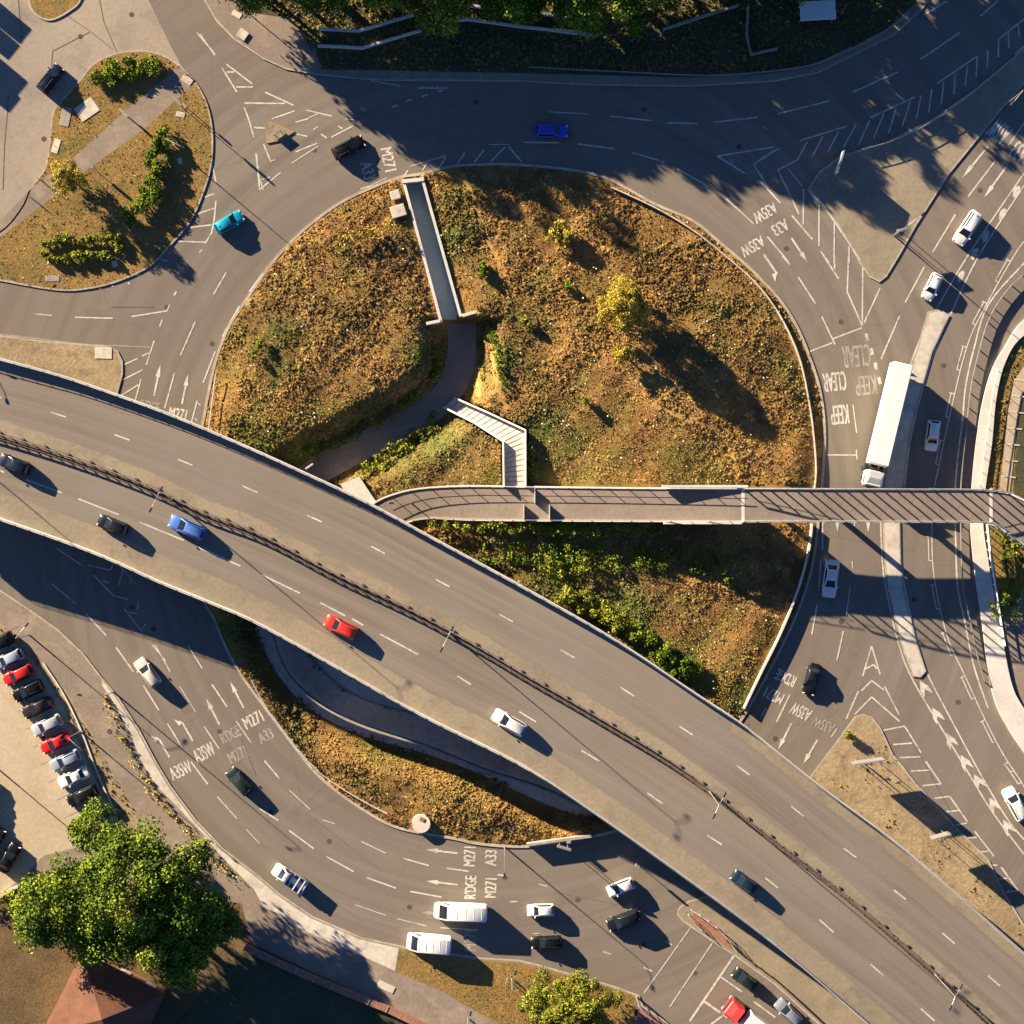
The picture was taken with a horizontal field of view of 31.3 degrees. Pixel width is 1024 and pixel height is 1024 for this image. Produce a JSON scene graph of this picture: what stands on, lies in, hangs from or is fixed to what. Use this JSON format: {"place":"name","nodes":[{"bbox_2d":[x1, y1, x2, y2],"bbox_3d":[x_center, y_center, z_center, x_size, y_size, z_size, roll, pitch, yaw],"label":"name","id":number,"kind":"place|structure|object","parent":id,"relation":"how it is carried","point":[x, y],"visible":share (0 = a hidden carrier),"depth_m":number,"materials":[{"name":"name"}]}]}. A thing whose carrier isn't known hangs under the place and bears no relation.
{"place":"outdoors","nodes":[
{"label":"outdoors","id":0,"kind":"place"},
{"bbox_2d":[30,0,78,18],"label":"verge","id":1,"kind":"structure","parent":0,"point":[49,9],"depth_m":249.88,"materials":[{"name":"beige plant"}]},
{"bbox_2d":[0,643,119,892],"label":"car park","id":2,"kind":"structure","parent":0,"point":[34,812],"depth_m":249.87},
{"bbox_2d":[2,663,34,686],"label":"parked car","id":3,"kind":"object","parent":2,"relation":"on","point":[18,674],"visible":1,"depth_m":248.72,"materials":[{"name":"red paint"}]},
{"bbox_2d":[11,679,44,702],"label":"parked car","id":4,"kind":"object","parent":2,"relation":"on","point":[28,690],"visible":1,"depth_m":248.75,"materials":[{"name":"black paint"}]},
{"bbox_2d":[21,696,53,719],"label":"parked car","id":5,"kind":"object","parent":2,"relation":"on","point":[37,707],"visible":1,"depth_m":248.92,"materials":[{"name":"grey paint"}]},
{"bbox_2d":[31,713,63,736],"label":"parked car","id":6,"kind":"object","parent":2,"relation":"on","point":[48,724],"visible":1,"depth_m":248.72,"materials":[{"name":"grey paint"}]},
{"bbox_2d":[39,731,72,754],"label":"parked car","id":7,"kind":"object","parent":2,"relation":"on","point":[54,743],"visible":0.96,"depth_m":248.92,"materials":[{"name":"red paint"}]},
{"bbox_2d":[49,749,81,771],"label":"parked car","id":8,"kind":"object","parent":2,"relation":"on","point":[65,760],"visible":1,"depth_m":248.73,"materials":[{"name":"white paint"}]},
{"bbox_2d":[57,765,89,788],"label":"parked car","id":9,"kind":"object","parent":2,"relation":"on","point":[75,776],"visible":1,"depth_m":248.91,"materials":[{"name":"white paint"}]},
{"bbox_2d":[0,0,180,220],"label":"access road","id":10,"kind":"structure","parent":0,"point":[25,64],"depth_m":250.00,"materials":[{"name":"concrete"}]},
{"bbox_2d":[36,63,64,94],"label":"car","id":11,"kind":"object","parent":10,"relation":"on","point":[51,77],"visible":1,"depth_m":248.69,"materials":[{"name":"blue paint"}]},
{"bbox_2d":[0,67,195,237],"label":"footpath","id":12,"kind":"structure","parent":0,"point":[147,109],"depth_m":249.87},
{"bbox_2d":[0,51,211,289],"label":"verge","id":13,"kind":"structure","parent":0,"point":[105,270],"depth_m":249.88,"materials":[{"name":"brown plant"}]},
{"bbox_2d":[49,158,89,197],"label":"tree","id":14,"kind":"object","parent":13,"relation":"on","point":[59,178],"visible":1,"depth_m":245.58,"materials":[{"name":"yellow plant"}]},
{"bbox_2d":[0,50,212,290],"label":"kerb","id":15,"kind":"structure","parent":13,"relation":"on","point":[172,242],"depth_m":249.87,"materials":[{"name":"concrete"}]},
{"bbox_2d":[89,53,161,87],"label":"shrub bed","id":16,"kind":"object","parent":13,"relation":"on","point":[112,71],"visible":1,"depth_m":249.01,"materials":[{"name":"green plant"}]},
{"bbox_2d":[119,123,171,228],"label":"hedge","id":17,"kind":"object","parent":13,"relation":"on","point":[144,202],"visible":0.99,"depth_m":248.65,"materials":[{"name":"green plant"}]},
{"bbox_2d":[176,944,408,1023],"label":"service yard","id":18,"kind":"structure","parent":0,"point":[244,987],"depth_m":249.87,"materials":[{"name":"grey asphalt"}]},
{"bbox_2d":[0,592,666,1023],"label":"pavement","id":19,"kind":"structure","parent":0,"point":[66,662],"depth_m":249.88,"materials":[{"name":"grey concrete"}]},
{"bbox_2d":[0,624,142,836],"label":"verge grass","id":20,"kind":"structure","parent":19,"relation":"on","point":[130,818],"depth_m":249.87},
{"bbox_2d":[65,796,121,853],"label":"tree","id":21,"kind":"object","parent":19,"relation":"on","point":[85,827],"visible":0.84,"depth_m":244.14,"materials":[{"name":"green plant"}]},
{"bbox_2d":[0,871,251,1023],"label":"verge grass","id":22,"kind":"structure","parent":19,"relation":"on","point":[32,986],"depth_m":249.87,"materials":[{"name":"green plant"}]},
{"bbox_2d":[5,814,233,980],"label":"tree","id":23,"kind":"object","parent":22,"relation":"on","point":[98,892],"visible":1,"depth_m":240.16,"materials":[{"name":"green plant"}]},
{"bbox_2d":[131,882,242,992],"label":"tree","id":24,"kind":"object","parent":22,"relation":"on","point":[205,942],"visible":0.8,"depth_m":242.06,"materials":[{"name":"green plant"}]},
{"bbox_2d":[102,681,398,970],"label":"footway","id":25,"kind":"structure","parent":19,"relation":"on","point":[381,954],"depth_m":249.87,"materials":[{"name":"concrete"}]},
{"bbox_2d":[243,943,426,1023],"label":"wall","id":26,"kind":"structure","parent":19,"relation":"on","point":[325,983],"depth_m":249.25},
{"bbox_2d":[0,590,669,1023],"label":"kerb","id":27,"kind":"structure","parent":19,"relation":"on","point":[254,872],"depth_m":249.87,"materials":[{"name":"concrete"}]},
{"bbox_2d":[396,949,637,1023],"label":"verge grass","id":28,"kind":"structure","parent":19,"relation":"on","point":[410,966],"depth_m":249.87,"materials":[{"name":"plant"}]},
{"bbox_2d":[515,966,624,1023],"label":"tree","id":29,"kind":"object","parent":28,"relation":"on","point":[537,1008],"visible":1,"depth_m":245.85,"materials":[{"name":"green plant"}]},
{"bbox_2d":[316,657,409,710],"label":"paved bank","id":30,"kind":"structure","parent":0,"point":[359,689],"depth_m":251.62,"materials":[{"name":"concrete"}]},
{"bbox_2d":[255,625,595,815],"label":"cycle path","id":31,"kind":"structure","parent":0,"point":[322,687],"depth_m":252.50,"materials":[{"name":"grey asphalt"}]},
{"bbox_2d":[0,0,1023,1023],"bbox_3d":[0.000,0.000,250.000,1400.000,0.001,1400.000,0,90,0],"label":"road","id":32,"kind":"structure","parent":0,"point":[288,204],"depth_m":250.00,"materials":[{"name":"grey asphalt"}]},
{"bbox_2d":[0,337,120,392],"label":"traffic island","id":33,"kind":"structure","parent":32,"relation":"on","point":[82,363],"depth_m":249.88,"materials":[{"name":"beige concrete"}]},
{"bbox_2d":[46,956,165,1023],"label":"house","id":34,"kind":"structure","parent":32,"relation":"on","point":[110,994],"depth_m":245.23,"materials":[{"name":"tile"}]},
{"bbox_2d":[133,656,161,688],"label":"car","id":35,"kind":"object","parent":32,"relation":"on","point":[151,677],"visible":1,"depth_m":248.88,"materials":[{"name":"grey paint"}]},
{"bbox_2d":[271,863,308,894],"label":"flatbed truck","id":36,"kind":"object","parent":32,"relation":"on","point":[289,878],"visible":1,"depth_m":248.92,"materials":[{"name":"grey paint"}]},
{"bbox_2d":[331,135,365,160],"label":"car","id":37,"kind":"object","parent":32,"relation":"on","point":[346,148],"visible":1,"depth_m":248.88,"materials":[{"name":"black paint"}]},
{"bbox_2d":[406,931,451,954],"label":"van","id":38,"kind":"object","parent":32,"relation":"on","point":[427,943],"visible":1,"depth_m":247.66,"materials":[{"name":"white paint"}]},
{"bbox_2d":[0,333,876,950],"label":"faded road markings","id":39,"kind":"object","parent":32,"relation":"on","point":[860,393],"visible":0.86,"depth_m":249.98,"materials":[{"name":"paint"}]},
{"bbox_2d":[434,901,487,921],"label":"van","id":40,"kind":"object","parent":32,"relation":"on","point":[461,911],"visible":1,"depth_m":247.66,"materials":[{"name":"white paint"}]},
{"bbox_2d":[0,358,1023,1023],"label":"flyover","id":41,"kind":"object","parent":32,"relation":"on","point":[852,958],"visible":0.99,"depth_m":243.60,"materials":[{"name":"concrete"}]},
{"bbox_2d":[0,453,31,475],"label":"car","id":42,"kind":"object","parent":41,"relation":"on","point":[15,464],"visible":1,"depth_m":242.45,"materials":[{"name":"grey paint"}]},
{"bbox_2d":[96,514,129,535],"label":"car","id":43,"kind":"object","parent":41,"relation":"on","point":[113,525],"visible":1,"depth_m":242.45,"materials":[{"name":"black paint"}]},
{"bbox_2d":[168,515,206,539],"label":"car","id":44,"kind":"object","parent":41,"relation":"on","point":[178,523],"visible":1,"depth_m":242.47,"materials":[{"name":"blue paint"}]},
{"bbox_2d":[323,614,358,639],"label":"car","id":45,"kind":"object","parent":41,"relation":"on","point":[337,625],"visible":1,"depth_m":242.44,"materials":[{"name":"red paint"}]},
{"bbox_2d":[0,431,990,1023],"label":"crash barrier","id":46,"kind":"object","parent":41,"relation":"on","point":[520,677],"visible":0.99,"depth_m":242.99,"materials":[{"name":"metal"}]},
{"bbox_2d":[491,708,527,736],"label":"car","id":47,"kind":"object","parent":41,"relation":"on","point":[508,722],"visible":1,"depth_m":242.46,"materials":[{"name":"grey paint"}]},
{"bbox_2d":[41,12,982,974],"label":"manhole covers","id":48,"kind":"object","parent":32,"relation":"on","point":[131,606],"visible":1,"depth_m":249.99,"materials":[{"name":"metal"}]},
{"bbox_2d":[201,163,825,847],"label":"kerb","id":49,"kind":"structure","parent":32,"relation":"on","point":[647,201],"depth_m":249.87,"materials":[{"name":"concrete"}]},
{"bbox_2d":[84,22,963,922],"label":"asphalt patches","id":50,"kind":"object","parent":32,"relation":"on","point":[216,244],"visible":1,"depth_m":250.00,"materials":[{"name":"grey asphalt"}]},
{"bbox_2d":[35,0,1023,1023],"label":"road markings","id":51,"kind":"object","parent":32,"relation":"on","point":[920,687],"visible":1,"depth_m":249.98,"materials":[{"name":"white paint"}]},
{"bbox_2d":[531,934,561,950],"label":"car","id":52,"kind":"object","parent":32,"relation":"on","point":[554,941],"visible":1,"depth_m":248.89,"materials":[{"name":"black paint"}]},
{"bbox_2d":[535,122,567,138],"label":"car","id":53,"kind":"object","parent":32,"relation":"on","point":[558,130],"visible":1,"depth_m":248.86,"materials":[{"name":"blue paint"}]},
{"bbox_2d":[606,908,640,931],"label":"car","id":54,"kind":"object","parent":32,"relation":"on","point":[628,918],"visible":1,"depth_m":248.66,"materials":[{"name":"black paint"}]},
{"bbox_2d":[721,995,769,1023],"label":"lorry","id":55,"kind":"object","parent":32,"relation":"on","point":[733,1008],"visible":1,"depth_m":246.80,"materials":[{"name":"red metal"}]},
{"bbox_2d":[678,897,866,1023],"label":"traffic island","id":56,"kind":"structure","parent":32,"relation":"on","point":[820,1001],"depth_m":249.88,"materials":[{"name":"beige concrete"}]},
{"bbox_2d":[691,912,733,950],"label":"red paving","id":57,"kind":"structure","parent":56,"relation":"on","point":[708,927],"depth_m":249.87,"materials":[{"name":"red brick"}]},
{"bbox_2d":[802,662,821,695],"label":"car","id":58,"kind":"object","parent":32,"relation":"on","point":[811,680],"visible":1,"depth_m":249.05,"materials":[{"name":"black paint"}]},
{"bbox_2d":[821,559,839,597],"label":"car","id":59,"kind":"object","parent":32,"relation":"on","point":[830,580],"visible":1,"depth_m":249.05,"materials":[{"name":"white paint"}]},
{"bbox_2d":[860,361,912,487],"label":"lorry","id":60,"kind":"object","parent":32,"relation":"on","point":[895,385],"visible":0.96,"depth_m":245.95,"materials":[{"name":"grey metal"}]},
{"bbox_2d":[884,311,947,675],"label":"median strip","id":61,"kind":"object","parent":32,"relation":"on","point":[935,322],"visible":0.79,"depth_m":249.86,"materials":[{"name":"concrete"}]},
{"bbox_2d":[882,309,949,676],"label":"kerb","id":62,"kind":"structure","parent":61,"relation":"on","point":[928,312],"depth_m":249.85,"materials":[{"name":"concrete"}]},
{"bbox_2d":[810,50,1023,280],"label":"traffic island","id":63,"kind":"structure","parent":32,"relation":"on","point":[872,200],"depth_m":249.88,"materials":[{"name":"grey concrete"}]},
{"bbox_2d":[807,48,1023,281],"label":"kerb","id":64,"kind":"structure","parent":63,"relation":"on","point":[975,140],"depth_m":249.87,"materials":[{"name":"concrete"}]},
{"bbox_2d":[811,716,1023,951],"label":"verge","id":65,"kind":"structure","parent":32,"relation":"on","point":[962,864],"depth_m":249.88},
{"bbox_2d":[810,714,1023,925],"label":"kerb","id":66,"kind":"structure","parent":65,"relation":"on","point":[960,832],"depth_m":249.87,"materials":[{"name":"concrete"}]},
{"bbox_2d":[924,420,940,451],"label":"car","id":67,"kind":"object","parent":32,"relation":"on","point":[931,441],"visible":1,"depth_m":248.87,"materials":[{"name":"white paint"}]},
{"bbox_2d":[952,210,982,246],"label":"car","id":68,"kind":"object","parent":32,"relation":"on","point":[967,228],"visible":1,"depth_m":248.67,"materials":[{"name":"white paint"}]},
{"bbox_2d":[959,274,1023,681],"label":"guard rail","id":69,"kind":"object","parent":32,"relation":"on","point":[961,567],"visible":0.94,"depth_m":249.15,"materials":[{"name":"metal"}]},
{"bbox_2d":[969,320,1023,752],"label":"retaining wall","id":70,"kind":"structure","parent":32,"relation":"on","point":[1010,708],"depth_m":249.55,"materials":[{"name":"concrete"}]},
{"bbox_2d":[1001,786,1023,821],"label":"car","id":71,"kind":"object","parent":32,"relation":"on","point":[1012,799],"visible":1,"depth_m":248.73,"materials":[{"name":"white paint"}]},
{"bbox_2d":[203,165,822,844],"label":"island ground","id":72,"kind":"structure","parent":0,"point":[573,415],"depth_m":249.38,"materials":[{"name":"brown soil"}]},
{"bbox_2d":[340,477,374,502],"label":"abutment block","id":73,"kind":"structure","parent":72,"relation":"on","point":[357,486],"depth_m":249.10,"materials":[{"name":"concrete"}]},
{"bbox_2d":[300,345,443,458],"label":"scrub","id":74,"kind":"object","parent":72,"relation":"on","point":[380,419],"visible":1,"depth_m":251.52,"materials":[{"name":"green plant"}]},
{"bbox_2d":[298,323,475,481],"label":"footpath","id":75,"kind":"structure","parent":72,"relation":"on","point":[450,385],"depth_m":252.50,"materials":[{"name":"grey asphalt"}]},
{"bbox_2d":[355,410,443,482],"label":"scrub","id":76,"kind":"object","parent":72,"relation":"on","point":[398,450],"visible":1,"depth_m":251.03,"materials":[{"name":"green plant"}]},
{"bbox_2d":[270,634,584,809],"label":"retaining wall","id":77,"kind":"structure","parent":72,"relation":"on","point":[303,690],"depth_m":249.79,"materials":[{"name":"concrete"}]},
{"bbox_2d":[402,175,477,324],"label":"subway ramp","id":78,"kind":"structure","parent":72,"relation":"on","point":[435,263],"depth_m":252.48,"materials":[{"name":"grey concrete"}]},
{"bbox_2d":[442,397,525,485],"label":"staircase","id":79,"kind":"structure","parent":72,"relation":"on","point":[510,436],"depth_m":248.99,"materials":[{"name":"concrete"}]},
{"bbox_2d":[204,166,822,844],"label":"meadow grass","id":80,"kind":"structure","parent":72,"relation":"on","point":[506,318],"depth_m":249.32,"materials":[{"name":"brown plant"}]},
{"bbox_2d":[219,172,818,832],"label":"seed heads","id":81,"kind":"object","parent":72,"relation":"on","point":[561,436],"visible":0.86,"depth_m":248.91,"materials":[{"name":"brown plant"}]},
{"bbox_2d":[426,518,665,539],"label":"hedge","id":82,"kind":"object","parent":72,"relation":"on","point":[479,527],"visible":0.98,"depth_m":248.03,"materials":[{"name":"green plant"}]},
{"bbox_2d":[544,219,576,248],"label":"bush","id":83,"kind":"object","parent":72,"relation":"on","point":[560,226],"visible":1,"depth_m":247.94,"materials":[{"name":"yellow plant"}]},
{"bbox_2d":[553,585,641,641],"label":"hedge","id":84,"kind":"object","parent":72,"relation":"on","point":[568,597],"visible":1,"depth_m":248.12,"materials":[{"name":"green plant"}]},
{"bbox_2d":[477,537,742,575],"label":"brambles","id":85,"kind":"object","parent":72,"relation":"on","point":[692,567],"visible":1,"depth_m":248.77,"materials":[{"name":"green plant"}]},
{"bbox_2d":[594,273,652,335],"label":"tree","id":86,"kind":"object","parent":72,"relation":"on","point":[618,304],"visible":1,"depth_m":243.53,"materials":[{"name":"yellow plant"}]},
{"bbox_2d":[632,621,704,682],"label":"hedge","id":87,"kind":"object","parent":72,"relation":"on","point":[650,638],"visible":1,"depth_m":248.06,"materials":[{"name":"green plant"}]},
{"bbox_2d":[372,485,1023,546],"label":"footbridge","id":88,"kind":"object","parent":72,"relation":"on","point":[1001,510],"visible":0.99,"depth_m":244.81,"materials":[{"name":"concrete"}]},
{"bbox_2d":[611,187,816,487],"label":"wall","id":89,"kind":"structure","parent":72,"relation":"on","point":[706,240],"depth_m":249.30,"materials":[{"name":"concrete"}]},
{"bbox_2d":[743,524,812,708],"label":"wall","id":90,"kind":"structure","parent":72,"relation":"on","point":[784,623],"depth_m":249.10,"materials":[{"name":"concrete"}]},
{"bbox_2d":[206,0,926,84],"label":"pavement","id":91,"kind":"structure","parent":0,"point":[278,40],"depth_m":249.88,"materials":[{"name":"grey concrete"}]},
{"bbox_2d":[454,18,596,36],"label":"wall","id":92,"kind":"structure","parent":91,"relation":"on","point":[516,26],"depth_m":249.10,"materials":[{"name":"concrete"}]},
{"bbox_2d":[204,0,928,86],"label":"kerb","id":93,"kind":"structure","parent":91,"relation":"on","point":[221,25],"depth_m":249.87,"materials":[{"name":"concrete"}]},
{"bbox_2d":[239,0,915,76],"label":"verge grass","id":94,"kind":"structure","parent":91,"relation":"on","point":[761,32],"depth_m":249.87,"materials":[{"name":"green plant"}]},
{"bbox_2d":[283,0,352,28],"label":"tree","id":95,"kind":"object","parent":94,"relation":"on","point":[315,4],"visible":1,"depth_m":244.60,"materials":[{"name":"green plant"}]},
{"bbox_2d":[398,0,470,38],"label":"tree","id":96,"kind":"object","parent":94,"relation":"on","point":[445,14],"visible":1,"depth_m":243.68,"materials":[{"name":"green plant"}]},
{"bbox_2d":[477,0,546,26],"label":"tree","id":97,"kind":"object","parent":94,"relation":"on","point":[512,9],"visible":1,"depth_m":243.35,"materials":[{"name":"green plant"}]},
{"bbox_2d":[539,0,605,41],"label":"tree","id":98,"kind":"object","parent":94,"relation":"on","point":[579,12],"visible":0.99,"depth_m":242.41,"materials":[{"name":"green plant"}]},
{"bbox_2d":[596,0,679,38],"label":"tree","id":99,"kind":"object","parent":94,"relation":"on","point":[633,10],"visible":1,"depth_m":240.54,"materials":[{"name":"green plant"}]},
{"bbox_2d":[798,0,835,22],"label":"shelter","id":100,"kind":"object","parent":94,"relation":"on","point":[818,10],"visible":0.87,"depth_m":247.38,"materials":[{"name":"grey"}]},
{"bbox_2d":[528,11,909,76],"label":"guard rail","id":101,"kind":"object","parent":91,"relation":"on","point":[717,74],"visible":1,"depth_m":249.20,"materials":[{"name":"metal"}]},
{"bbox_2d":[984,338,1023,706],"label":"verge grass","id":102,"kind":"structure","parent":0,"point":[996,551],"depth_m":249.90,"materials":[{"name":"brown plant"}]},
{"bbox_2d":[986,339,1023,489],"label":"verge weeds","id":103,"kind":"object","parent":102,"relation":"on","point":[1004,401],"visible":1,"depth_m":249.85,"materials":[{"name":"green plant"}]},
{"bbox_2d":[988,525,1023,626],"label":"thicket","id":104,"kind":"object","parent":102,"relation":"on","point":[1005,594],"visible":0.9,"depth_m":248.78,"materials":[{"name":"green plant"}]},
{"bbox_2d":[999,367,1023,491],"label":"pavement","id":105,"kind":"structure","parent":0,"point":[1012,421],"depth_m":249.84,"materials":[{"name":"grey concrete"}]},
{"bbox_2d":[1004,588,1023,705],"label":"pavement","id":106,"kind":"structure","parent":0,"point":[1015,638],"depth_m":249.88,"materials":[{"name":"grey concrete"}]},
{"bbox_2d":[1013,394,1023,498],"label":"service lane","id":107,"kind":"structure","parent":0,"point":[1018,489],"depth_m":249.88,"materials":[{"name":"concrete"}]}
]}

